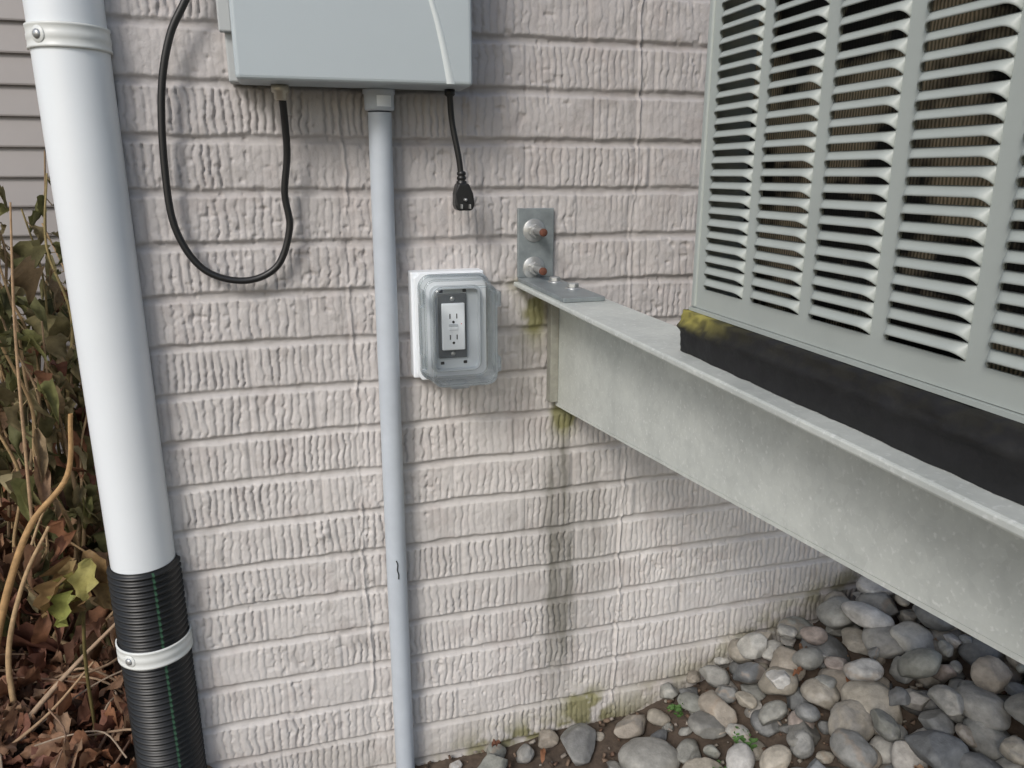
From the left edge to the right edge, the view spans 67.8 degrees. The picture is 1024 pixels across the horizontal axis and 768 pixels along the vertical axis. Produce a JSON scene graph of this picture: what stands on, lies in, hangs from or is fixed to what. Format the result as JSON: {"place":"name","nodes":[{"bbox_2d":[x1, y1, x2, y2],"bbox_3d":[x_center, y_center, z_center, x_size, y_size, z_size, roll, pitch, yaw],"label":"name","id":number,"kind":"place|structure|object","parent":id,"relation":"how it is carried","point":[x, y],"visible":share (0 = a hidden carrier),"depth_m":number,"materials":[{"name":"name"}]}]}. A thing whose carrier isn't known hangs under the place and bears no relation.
{"place":"outdoors","nodes":[
{"label":"outdoors","id":0,"kind":"place"},
{"bbox_2d":[1,603,1023,767],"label":"ground","id":1,"kind":"structure","parent":0,"point":[674,739],"depth_m":1.35,"materials":[{"name":"soil"}]},
{"bbox_2d":[0,244,48,566],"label":"dead perennial plant","id":2,"kind":"object","parent":1,"relation":"on","point":[10,463],"visible":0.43,"depth_m":1.68,"materials":[{"name":"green plant"}]},
{"bbox_2d":[0,150,67,540],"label":"dead perennial plant","id":3,"kind":"object","parent":1,"relation":"on","point":[37,213],"visible":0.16,"depth_m":1.88,"materials":[{"name":"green plant"}]},
{"bbox_2d":[0,501,75,672],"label":"dead perennial plant","id":4,"kind":"object","parent":1,"relation":"on","point":[23,631],"visible":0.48,"depth_m":1.54,"materials":[{"name":"brown plant"}]},
{"bbox_2d":[0,0,79,520],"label":"siding wall","id":5,"kind":"structure","parent":1,"relation":"on","point":[22,146],"depth_m":2.04,"materials":[{"name":"plastic"}]},
{"bbox_2d":[0,173,99,553],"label":"dead perennial plant","id":6,"kind":"object","parent":1,"relation":"on","point":[28,256],"visible":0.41,"depth_m":1.75,"materials":[{"name":"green plant"}]},
{"bbox_2d":[0,298,109,592],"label":"dead perennial plant","id":7,"kind":"object","parent":1,"relation":"on","point":[87,510],"visible":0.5,"depth_m":1.66,"materials":[{"name":"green plant"}]},
{"bbox_2d":[0,202,114,754],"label":"dry cane stems","id":8,"kind":"object","parent":1,"relation":"on","point":[12,573],"visible":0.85,"depth_m":1.42,"materials":[{"name":"brown plant"}]},
{"bbox_2d":[0,542,117,672],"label":"dead perennial plant","id":9,"kind":"object","parent":1,"relation":"on","point":[98,624],"visible":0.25,"depth_m":1.51,"materials":[{"name":"brown plant"}]},
{"bbox_2d":[41,223,97,485],"bbox_3d":[-1.078,0.042,1.951,0.253,0.885,0.200,13,20,40],"label":"dead perennial plant","id":10,"kind":"object","parent":1,"relation":"on","point":[63,309],"visible":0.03,"depth_m":1.89,"materials":[{"name":"brown plant"}]},
{"bbox_2d":[32,549,111,739],"bbox_3d":[-0.713,0.465,1.298,0.122,0.414,0.123,2,15,6],"label":"yellowing plant","id":11,"kind":"object","parent":1,"relation":"on","point":[84,577],"visible":0.95,"depth_m":1.24,"materials":[{"name":"green plant"}]},
{"bbox_2d":[106,555,206,767],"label":"corrugated drain pipe","id":12,"kind":"object","parent":1,"relation":"on","point":[154,639],"visible":0.95,"depth_m":1.12,"materials":[{"name":"black plastic"}]},
{"bbox_2d":[0,517,938,767],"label":"leaf litter","id":13,"kind":"object","parent":1,"relation":"on","point":[81,749],"visible":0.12,"depth_m":1.37,"materials":[{"name":"brown plant"}]},
{"bbox_2d":[0,518,211,767],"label":"fallen twigs","id":14,"kind":"object","parent":13,"relation":"on","point":[109,730],"visible":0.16,"depth_m":1.39,"materials":[{"name":"brown plant"}]},
{"bbox_2d":[104,0,860,767],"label":"brick wall","id":15,"kind":"structure","parent":1,"relation":"on","point":[566,568],"depth_m":1.17,"materials":[{"name":"white brick"}]},
{"bbox_2d":[22,0,175,574],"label":"downspout pipe","id":16,"kind":"object","parent":15,"relation":"attached to","point":[69,44],"visible":0.97,"depth_m":0.97,"materials":[{"name":"white plastic"}]},
{"bbox_2d":[216,0,471,100],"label":"electrical enclosure","id":17,"kind":"object","parent":15,"relation":"attached to","point":[279,47],"visible":1,"depth_m":0.93,"materials":[{"name":"paint"}]},
{"bbox_2d":[157,0,292,283],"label":"black cable","id":18,"kind":"object","parent":17,"relation":"attached to","point":[161,95],"visible":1,"depth_m":0.99,"materials":[{"name":"black rubber"}]},
{"bbox_2d":[447,96,474,210],"bbox_3d":[-0.070,-0.316,1.040,0.035,0.156,0.034,-4,16,-15],"label":"power cord","id":19,"kind":"object","parent":17,"relation":"attached to","point":[463,198],"visible":1,"depth_m":1.05,"materials":[{"name":"black rubber"}]},
{"bbox_2d":[362,88,414,767],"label":"electrical conduit","id":20,"kind":"object","parent":15,"relation":"attached to","point":[379,105],"visible":1,"depth_m":1.12,"materials":[{"name":"grey plastic"}]},
{"bbox_2d":[408,268,500,388],"bbox_3d":[-0.082,-0.079,1.100,0.116,0.160,0.121,-4,16,-15],"label":"weatherproof outlet","id":21,"kind":"object","parent":15,"relation":"attached to","point":[447,324],"visible":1,"depth_m":1.11,"materials":[{"name":"white plastic"}]},
{"bbox_2d":[514,208,1023,664],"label":"wall bracket","id":22,"kind":"object","parent":15,"relation":"attached to","point":[946,546],"depth_m":0.63,"materials":[{"name":"metal"}]},
{"bbox_3d":[0.861,-0.004,0.783,0.114,0.311,1.250,-4,16,-15],"label":"wall bracket","id":23,"kind":"object","parent":15,"relation":"attached to","visible":0},
{"bbox_2d":[677,0,1023,505],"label":"air conditioner","id":24,"kind":"object","parent":23,"relation":"on","point":[859,254],"visible":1,"depth_m":0.47,"materials":[{"name":"paint"}]},
{"bbox_2d":[666,700,682,716],"bbox_3d":[0.296,0.583,1.373,0.030,0.027,0.030,-4,16,-15],"label":"weed plant","id":25,"kind":"object","parent":1,"relation":"on","point":[677,708],"visible":1,"depth_m":1.37,"materials":[{"name":"green plant"}]},
{"bbox_2d":[424,609,1023,767],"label":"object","id":26,"kind":"object","parent":1,"relation":"on","point":[612,754],"visible":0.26,"depth_m":1.33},
{"bbox_2d":[449,575,1023,767],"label":"river rocks","id":27,"kind":"object","parent":1,"relation":"on","point":[867,701],"visible":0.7,"depth_m":1.27,"materials":[{"name":"grey stone"}]},
{"bbox_2d":[732,726,757,750],"bbox_3d":[0.386,0.593,1.261,0.040,0.029,0.041,6,17,22],"label":"weed plant","id":28,"kind":"object","parent":1,"relation":"on","point":[743,740],"visible":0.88,"depth_m":1.25,"materials":[{"name":"green plant"}]}
]}

